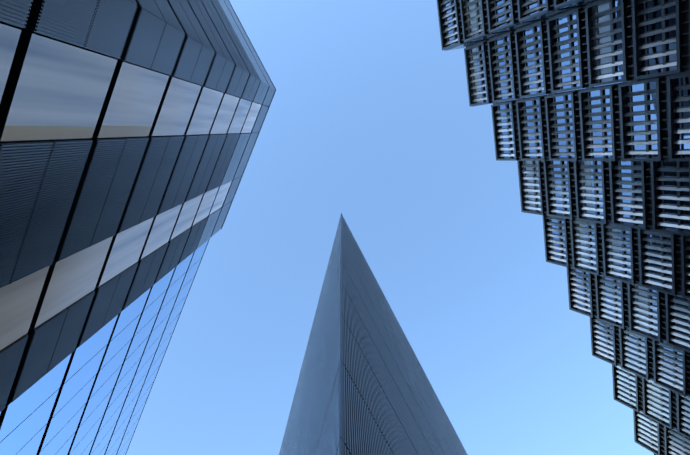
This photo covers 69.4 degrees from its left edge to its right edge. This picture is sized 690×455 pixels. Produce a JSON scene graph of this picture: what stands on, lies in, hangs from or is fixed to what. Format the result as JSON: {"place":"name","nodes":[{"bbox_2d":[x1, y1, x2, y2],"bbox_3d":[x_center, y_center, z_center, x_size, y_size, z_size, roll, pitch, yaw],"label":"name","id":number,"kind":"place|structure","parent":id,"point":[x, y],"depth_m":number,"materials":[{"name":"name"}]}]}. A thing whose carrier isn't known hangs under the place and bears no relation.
{"place":"outdoors","nodes":[
{"label":"outdoors","id":0,"kind":"place"},
{"bbox_2d":[0,0,275,454],"bbox_3d":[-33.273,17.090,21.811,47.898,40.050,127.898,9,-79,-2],"label":"building","id":1,"kind":"structure","parent":0,"point":[130,131],"depth_m":15.76,"materials":[{"name":"black"}]},
{"bbox_2d":[279,213,467,454],"bbox_3d":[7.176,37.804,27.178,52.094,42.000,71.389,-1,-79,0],"label":"building","id":2,"kind":"structure","parent":0,"point":[364,386],"depth_m":22.42,"materials":[{"name":"grey"}]},
{"bbox_2d":[126,0,653,454],"label":"sky","id":3,"kind":"structure","parent":0,"point":[368,120],"materials":[{"name":"blue"}]},
{"bbox_2d":[437,0,689,454],"bbox_3d":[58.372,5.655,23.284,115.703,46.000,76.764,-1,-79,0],"label":"building","id":4,"kind":"structure","parent":0,"point":[589,100],"depth_m":36.30,"materials":[{"name":"grey metal"}]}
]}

